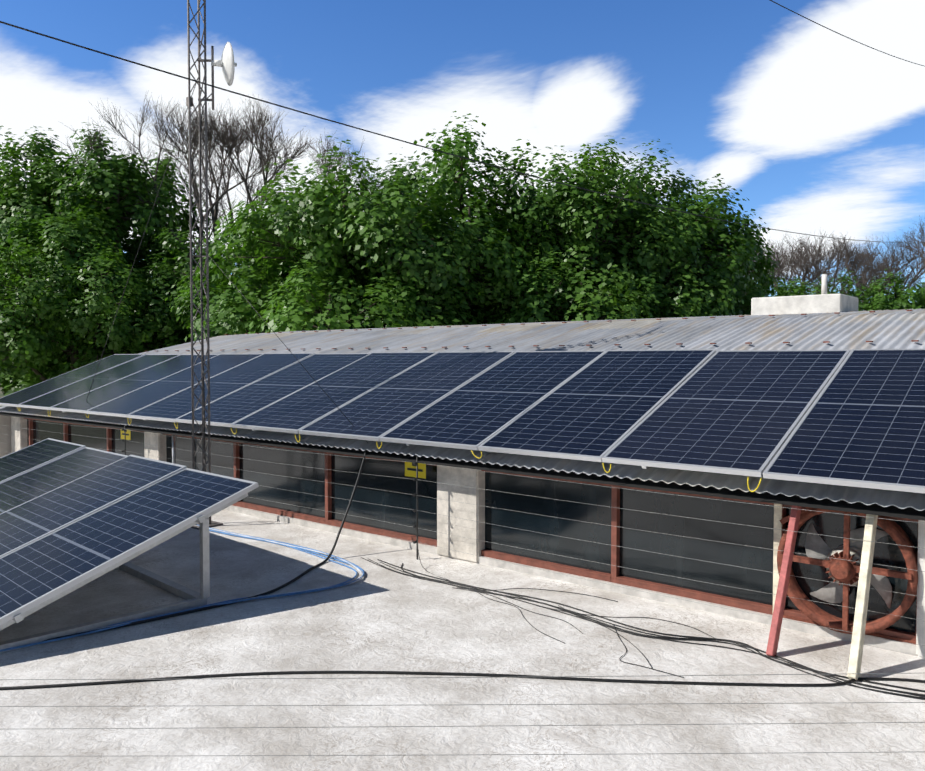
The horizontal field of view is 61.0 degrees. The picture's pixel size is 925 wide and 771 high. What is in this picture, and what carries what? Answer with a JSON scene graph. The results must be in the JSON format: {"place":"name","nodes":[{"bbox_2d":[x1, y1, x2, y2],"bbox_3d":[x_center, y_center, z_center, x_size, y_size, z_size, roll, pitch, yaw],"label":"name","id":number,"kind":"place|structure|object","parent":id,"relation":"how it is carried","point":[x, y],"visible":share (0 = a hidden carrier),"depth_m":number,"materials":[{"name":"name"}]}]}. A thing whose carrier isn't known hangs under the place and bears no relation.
{"place":"outdoors","nodes":[
{"label":"outdoors","id":0,"kind":"place"},
{"bbox_2d":[0,384,6,397],"bbox_3d":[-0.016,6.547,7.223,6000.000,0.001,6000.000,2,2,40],"label":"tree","id":1,"kind":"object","parent":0,"point":[1,393],"depth_m":156.55,"materials":[{"name":"green plant"}]},
{"bbox_2d":[0,148,29,189],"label":"tree","id":2,"kind":"object","parent":1,"relation":"on","point":[9,173],"depth_m":50.66,"materials":[{"name":"green plant"}]},
{"bbox_2d":[0,126,157,394],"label":"tree","id":3,"kind":"object","parent":1,"relation":"on","point":[34,185],"depth_m":44.30,"materials":[{"name":"green plant"}]},
{"bbox_2d":[0,204,179,406],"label":"tree","id":4,"kind":"object","parent":1,"relation":"on","point":[37,353],"depth_m":36.99,"materials":[{"name":"green plant"}]},
{"bbox_2d":[0,122,236,394],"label":"tree","id":5,"kind":"object","parent":1,"relation":"on","point":[96,172],"depth_m":42.69,"materials":[{"name":"green plant"}]},
{"bbox_2d":[75,227,235,364],"bbox_3d":[-13.565,-1.398,41.774,10.769,13.631,10.117,0,2,-1],"label":"tree","id":6,"kind":"object","parent":1,"relation":"on","point":[167,277],"depth_m":39.29,"materials":[{"name":"green plant"}]},
{"bbox_2d":[51,90,389,272],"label":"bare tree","id":7,"kind":"object","parent":1,"relation":"on","point":[225,139],"visible":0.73,"depth_m":44.22,"materials":[{"name":"grey"}]},
{"bbox_2d":[165,174,320,339],"bbox_3d":[-8.314,-2.329,38.669,11.573,15.700,12.043,2,2,40],"label":"tree","id":8,"kind":"object","parent":1,"relation":"on","point":[184,310],"depth_m":36.10,"materials":[{"name":"green plant"}]},
{"bbox_2d":[184,135,485,341],"bbox_3d":[-3.729,-0.844,24.913,9.512,13.656,10.159,2,2,40],"label":"tree","id":9,"kind":"object","parent":1,"relation":"on","point":[334,235],"depth_m":23.31,"materials":[{"name":"green plant"}]},
{"bbox_2d":[272,147,518,329],"bbox_3d":[-1.920,-1.373,29.037,9.565,14.419,10.612,2,2,40],"label":"tree","id":10,"kind":"object","parent":1,"relation":"on","point":[481,319],"depth_m":27.46,"materials":[{"name":"green plant"}]},
{"bbox_2d":[320,111,615,328],"bbox_3d":[-0.063,-1.823,27.885,11.690,15.373,12.024,2,2,40],"label":"tree","id":11,"kind":"object","parent":1,"relation":"on","point":[515,263],"depth_m":25.90,"materials":[{"name":"green plant"}]},
{"bbox_2d":[443,136,743,322],"bbox_3d":[4.195,-1.579,29.532,12.112,14.791,11.111,2,2,40],"label":"tree","id":12,"kind":"object","parent":1,"relation":"on","point":[620,291],"depth_m":26.55,"materials":[{"name":"green plant"}]},
{"bbox_2d":[543,139,775,320],"bbox_3d":[6.780,-1.818,30.678,11.818,15.198,12.058,2,2,40],"label":"tree","id":13,"kind":"object","parent":1,"relation":"on","point":[749,248],"depth_m":28.62,"materials":[{"name":"green plant"}]},
{"bbox_2d":[674,186,781,315],"bbox_3d":[9.774,-1.370,34.162,8.752,14.068,8.679,2,2,40],"label":"tree","id":14,"kind":"object","parent":1,"relation":"on","point":[762,281],"depth_m":32.95,"materials":[{"name":"green plant"}]},
{"bbox_2d":[733,268,830,313],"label":"bush","id":15,"kind":"object","parent":1,"relation":"on","point":[794,291],"depth_m":46.53,"materials":[{"name":"green plant"}]},
{"bbox_2d":[743,239,842,296],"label":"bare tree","id":16,"kind":"object","parent":1,"relation":"on","point":[781,266],"visible":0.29,"depth_m":59.69,"materials":[{"name":"brown"}]},
{"bbox_2d":[754,230,883,294],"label":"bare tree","id":17,"kind":"object","parent":1,"relation":"on","point":[827,255],"visible":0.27,"depth_m":73.34,"materials":[{"name":"brown"}]},
{"bbox_2d":[761,231,924,301],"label":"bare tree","id":18,"kind":"object","parent":1,"relation":"on","point":[850,258],"visible":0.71,"depth_m":63.48,"materials":[{"name":"grey"}]},
{"bbox_2d":[807,268,894,310],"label":"bush","id":19,"kind":"object","parent":1,"relation":"on","point":[858,293],"depth_m":49.04,"materials":[{"name":"green plant"}]},
{"bbox_2d":[805,231,924,297],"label":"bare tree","id":20,"kind":"object","parent":1,"relation":"on","point":[916,267],"visible":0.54,"depth_m":63.01,"materials":[{"name":"grey"}]},
{"bbox_2d":[830,216,924,307],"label":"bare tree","id":21,"kind":"object","parent":1,"relation":"on","point":[914,238],"visible":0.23,"depth_m":69.89,"materials":[{"name":"brown"}]},
{"bbox_2d":[861,267,924,310],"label":"bush","id":22,"kind":"object","parent":1,"relation":"on","point":[917,298],"depth_m":47.54,"materials":[{"name":"green plant"}]},
{"bbox_3d":[-3.918,4.503,-6.501,32.600,4.996,54.000,2,2,40],"label":"building body","id":23,"kind":"object","parent":1,"relation":"on","visible":0},
{"bbox_2d":[0,415,10,457],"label":"pillar","id":24,"kind":"structure","parent":23,"relation":"on","point":[6,430],"depth_m":13.21,"materials":[{"name":"paint"}]},
{"bbox_2d":[0,510,924,770],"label":"concrete floor","id":25,"kind":"structure","parent":23,"relation":"on","point":[377,618],"depth_m":4.38,"materials":[{"name":"grey concrete"}]},
{"bbox_2d":[0,493,247,653],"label":"panel support frame","id":26,"kind":"object","parent":25,"relation":"on","point":[192,598],"visible":0.35,"depth_m":5.53,"materials":[{"name":"metal"}]},
{"bbox_2d":[0,438,85,482],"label":"solar panel","id":27,"kind":"structure","parent":26,"relation":"on","point":[29,458],"depth_m":8.35,"materials":[{"name":"blue glass"}]},
{"bbox_2d":[0,447,126,513],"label":"solar panel","id":28,"kind":"structure","parent":26,"relation":"on","point":[37,482],"depth_m":7.50,"materials":[{"name":"blue glass"}]},
{"bbox_2d":[0,455,186,557],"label":"solar panel","id":29,"kind":"structure","parent":26,"relation":"on","point":[36,518],"depth_m":6.54,"materials":[{"name":"blue glass"}]},
{"bbox_2d":[0,468,258,624],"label":"solar panel","id":30,"kind":"structure","parent":26,"relation":"on","point":[43,569],"depth_m":5.58,"materials":[{"name":"blue glass"}]},
{"bbox_2d":[172,435,175,463],"bbox_3d":[-3.639,0.980,9.909,0.041,0.950,0.041,-1,2,-28],"label":"post","id":31,"kind":"object","parent":25,"relation":"on","point":[173,451],"depth_m":9.89,"materials":[{"name":"metal"}]},
{"bbox_2d":[0,524,364,651],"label":"hose","id":32,"kind":"object","parent":25,"relation":"on","point":[238,600],"visible":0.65,"depth_m":5.92,"materials":[{"name":"rubber"}]},
{"bbox_2d":[186,0,222,529],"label":"lattice mast","id":33,"kind":"object","parent":25,"relation":"on","point":[189,101],"visible":0.83,"depth_m":8.31,"materials":[{"name":"metal"}]},
{"bbox_2d":[211,42,236,85],"bbox_3d":[-2.493,-3.401,8.293,0.410,0.438,0.235,2,2,40],"label":"dish antenna","id":34,"kind":"object","parent":33,"relation":"attached to","point":[227,64],"visible":1,"depth_m":8.22,"materials":[{"name":"white metal"}]},
{"bbox_2d":[86,78,367,471],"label":"guy wires","id":35,"kind":"object","parent":33,"relation":"attached to","point":[201,277],"visible":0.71,"depth_m":8.32,"materials":[{"name":"black"}]},
{"bbox_2d":[64,525,363,635],"bbox_3d":[-2.219,1.524,7.350,2.560,0.011,5.339,0,2,-7],"label":"pale conduit","id":36,"kind":"object","parent":25,"relation":"on","point":[272,594],"visible":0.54,"depth_m":6.61,"materials":[{"name":"grey plastic"}]},
{"bbox_2d":[11,416,484,562],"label":"concrete pillars","id":37,"kind":"structure","parent":25,"relation":"on","point":[463,527],"depth_m":7.01,"materials":[{"name":"white concrete"}]},
{"bbox_2d":[121,425,417,559],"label":"electric fence posts","id":38,"kind":"object","parent":25,"relation":"on","point":[416,494],"visible":0.77,"depth_m":6.99,"materials":[{"name":"metal"}]},
{"bbox_2d":[121,430,425,478],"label":"fence warning signs","id":39,"kind":"object","parent":38,"relation":"attached to","point":[409,473],"visible":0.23,"depth_m":7.22,"materials":[{"name":"yellow plastic"}]},
{"bbox_2d":[122,429,422,471],"bbox_3d":[-2.487,0.686,8.883,5.520,0.078,0.002,2,2,40],"label":"sign lettering","id":40,"kind":"object","parent":39,"relation":"attached to","point":[414,469],"visible":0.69,"depth_m":7.20,"materials":[{"name":"black"}]},
{"bbox_2d":[0,450,924,699],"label":"black cables","id":41,"kind":"object","parent":25,"relation":"on","point":[744,645],"visible":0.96,"depth_m":4.50,"materials":[{"name":"black plastic"}]},
{"bbox_2d":[0,417,924,756],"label":"electric fence wires","id":42,"kind":"object","parent":25,"relation":"on","point":[498,677],"visible":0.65,"depth_m":2.97,"materials":[{"name":"silver metal"}]},
{"bbox_2d":[223,505,917,655],"bbox_3d":[-0.325,1.509,7.389,18.700,0.060,0.200,2,2,40],"label":"window rail","id":43,"kind":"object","parent":25,"relation":"on","point":[896,646],"depth_m":5.97,"materials":[{"name":"metal"}]},
{"bbox_2d":[24,418,917,640],"bbox_3d":[-0.821,1.067,7.732,17.070,0.800,0.052,2,2,40],"label":"window frame","id":44,"kind":"structure","parent":43,"relation":"on","point":[614,577],"depth_m":6.27,"materials":[{"name":"brown metal"}]},
{"bbox_2d":[27,419,917,632],"bbox_3d":[-0.804,1.067,7.752,17.120,0.800,0.001,2,2,40],"label":"window glazing","id":45,"kind":"structure","parent":44,"relation":"in","point":[761,516],"depth_m":6.32,"materials":[{"name":"black glass"}]},
{"bbox_2d":[773,503,781,609],"bbox_3d":[2.121,1.149,5.273,0.050,0.800,0.060,2,2,40],"label":"post","id":46,"kind":"object","parent":43,"relation":"on","point":[777,522],"visible":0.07,"depth_m":5.25,"materials":[{"name":"paint"}]},
{"bbox_2d":[777,504,917,644],"bbox_3d":[2.474,1.147,5.032,0.855,0.855,0.320,2,2,40],"label":"fan frame","id":47,"kind":"object","parent":43,"relation":"on","point":[815,613],"visible":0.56,"depth_m":4.90,"materials":[{"name":"red metal"}]},
{"bbox_2d":[825,551,859,584],"bbox_3d":[2.407,1.150,4.952,0.205,0.203,0.230,2,2,40],"label":"fan hub","id":48,"kind":"object","parent":47,"relation":"attached to","point":[841,571],"visible":0.79,"depth_m":4.88,"materials":[{"name":"red metal"}]},
{"bbox_2d":[805,523,891,607],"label":"fan blades","id":49,"kind":"object","parent":48,"relation":"attached to","point":[816,545],"visible":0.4,"depth_m":5.05,"materials":[{"name":"grey metal"}]},
{"bbox_2d":[826,545,861,585],"bbox_3d":[2.502,1.146,5.067,0.250,0.250,0.270,2,2,40],"label":"fan hub","id":50,"kind":"object","parent":47,"relation":"attached to","point":[856,553],"visible":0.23,"depth_m":4.96,"materials":[{"name":"metal"}]},
{"bbox_2d":[766,505,801,656],"bbox_3d":[2.014,1.161,4.901,0.040,0.952,0.572,2,2,40],"label":"red support post","id":51,"kind":"object","parent":25,"relation":"on","point":[779,605],"visible":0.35,"depth_m":4.85,"materials":[{"name":"metal"}]},
{"bbox_2d":[847,514,877,679],"bbox_3d":[2.332,1.202,4.573,0.049,0.907,0.609,1,2,36],"label":"white plank","id":52,"kind":"object","parent":25,"relation":"on","point":[858,632],"visible":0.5,"depth_m":4.53,"materials":[{"name":"paint"}]},
{"bbox_2d":[916,520,924,657],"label":"white pillar wall","id":53,"kind":"structure","parent":25,"relation":"on","point":[920,637],"depth_m":4.69,"materials":[{"name":"concrete"}]},
{"bbox_2d":[0,405,647,468],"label":"roof array rails","id":54,"kind":"object","parent":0,"point":[644,467],"visible":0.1,"depth_m":6.99,"materials":[{"name":"metal"}]},
{"bbox_2d":[0,412,924,520],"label":"roof underside","id":55,"kind":"object","parent":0,"point":[859,507],"depth_m":5.97,"materials":[{"name":"grey metal"}]},
{"bbox_2d":[0,354,145,406],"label":"roof panel","id":56,"kind":"structure","parent":55,"relation":"attached to","point":[15,399],"depth_m":13.35,"materials":[{"name":"blue glass"}]},
{"bbox_2d":[18,354,181,409],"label":"roof panel","id":57,"kind":"structure","parent":55,"relation":"attached to","point":[47,401],"depth_m":12.59,"materials":[{"name":"blue glass"}]},
{"bbox_2d":[50,354,218,412],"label":"roof panel","id":58,"kind":"structure","parent":55,"relation":"on","point":[122,387],"depth_m":11.82,"materials":[{"name":"blue glass"}]},
{"bbox_2d":[85,354,261,417],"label":"roof panel","id":59,"kind":"structure","parent":55,"relation":"attached to","point":[125,405],"depth_m":11.06,"materials":[{"name":"blue glass"}]},
{"bbox_2d":[127,353,314,421],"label":"roof panel","id":60,"kind":"structure","parent":55,"relation":"on","point":[172,408],"depth_m":10.39,"materials":[{"name":"blue glass"}]},
{"bbox_2d":[175,353,369,426],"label":"roof panel","id":61,"kind":"structure","parent":55,"relation":"attached to","point":[228,410],"depth_m":9.66,"materials":[{"name":"blue glass"}]},
{"bbox_2d":[231,352,436,433],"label":"roof panel","id":62,"kind":"structure","parent":55,"relation":"on","point":[296,412],"depth_m":8.89,"materials":[{"name":"blue glass"}]},
{"bbox_2d":[17,407,761,491],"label":"cable loops","id":63,"kind":"object","parent":55,"relation":"hanging from","point":[471,451],"visible":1,"depth_m":6.46,"materials":[{"name":"yellow"}]},
{"bbox_2d":[298,351,514,440],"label":"roof panel","id":64,"kind":"structure","parent":55,"relation":"on","point":[376,413],"depth_m":8.16,"materials":[{"name":"blue glass"}]},
{"bbox_2d":[0,308,924,510],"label":"corrugated roof","id":65,"kind":"structure","parent":55,"relation":"on","point":[885,329],"depth_m":8.71,"materials":[{"name":"grey metal"}]},
{"bbox_2d":[165,310,918,350],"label":"roof lap bolts","id":66,"kind":"object","parent":65,"relation":"on","point":[562,345],"visible":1,"depth_m":10.01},
{"bbox_2d":[602,350,850,476],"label":"solar panel","id":67,"kind":"structure","parent":65,"relation":"on","point":[738,412],"depth_m":5.91,"materials":[{"name":"blue glass"}]},
{"bbox_2d":[763,349,924,492],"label":"solar panel","id":68,"kind":"structure","parent":65,"relation":"on","point":[861,423],"depth_m":5.19,"materials":[{"name":"blue glass"}]},
{"bbox_2d":[379,351,605,449],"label":"roof panel","id":69,"kind":"structure","parent":55,"relation":"on","point":[477,411],"depth_m":7.41,"materials":[{"name":"blue glass"}]},
{"bbox_2d":[478,349,716,461],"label":"roof panel","id":70,"kind":"structure","parent":55,"relation":"on","point":[599,408],"depth_m":6.67,"materials":[{"name":"blue glass"}]},
{"bbox_2d":[751,274,857,314],"bbox_3d":[4.691,-1.203,10.770,1.150,0.600,0.900,2,2,40],"label":"ridge vent box","id":71,"kind":"object","parent":55,"relation":"on","point":[823,302],"visible":0.71,"depth_m":10.42,"materials":[{"name":"concrete"}]},
{"bbox_2d":[0,0,924,242],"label":"overhead power lines","id":72,"kind":"object","parent":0,"point":[413,143],"visible":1,"depth_m":8.03,"materials":[{"name":"black"}]},
{"bbox_2d":[0,0,924,300],"label":"sky","id":73,"kind":"structure","parent":0,"point":[821,129],"materials":[{"name":"blue"}]}
]}

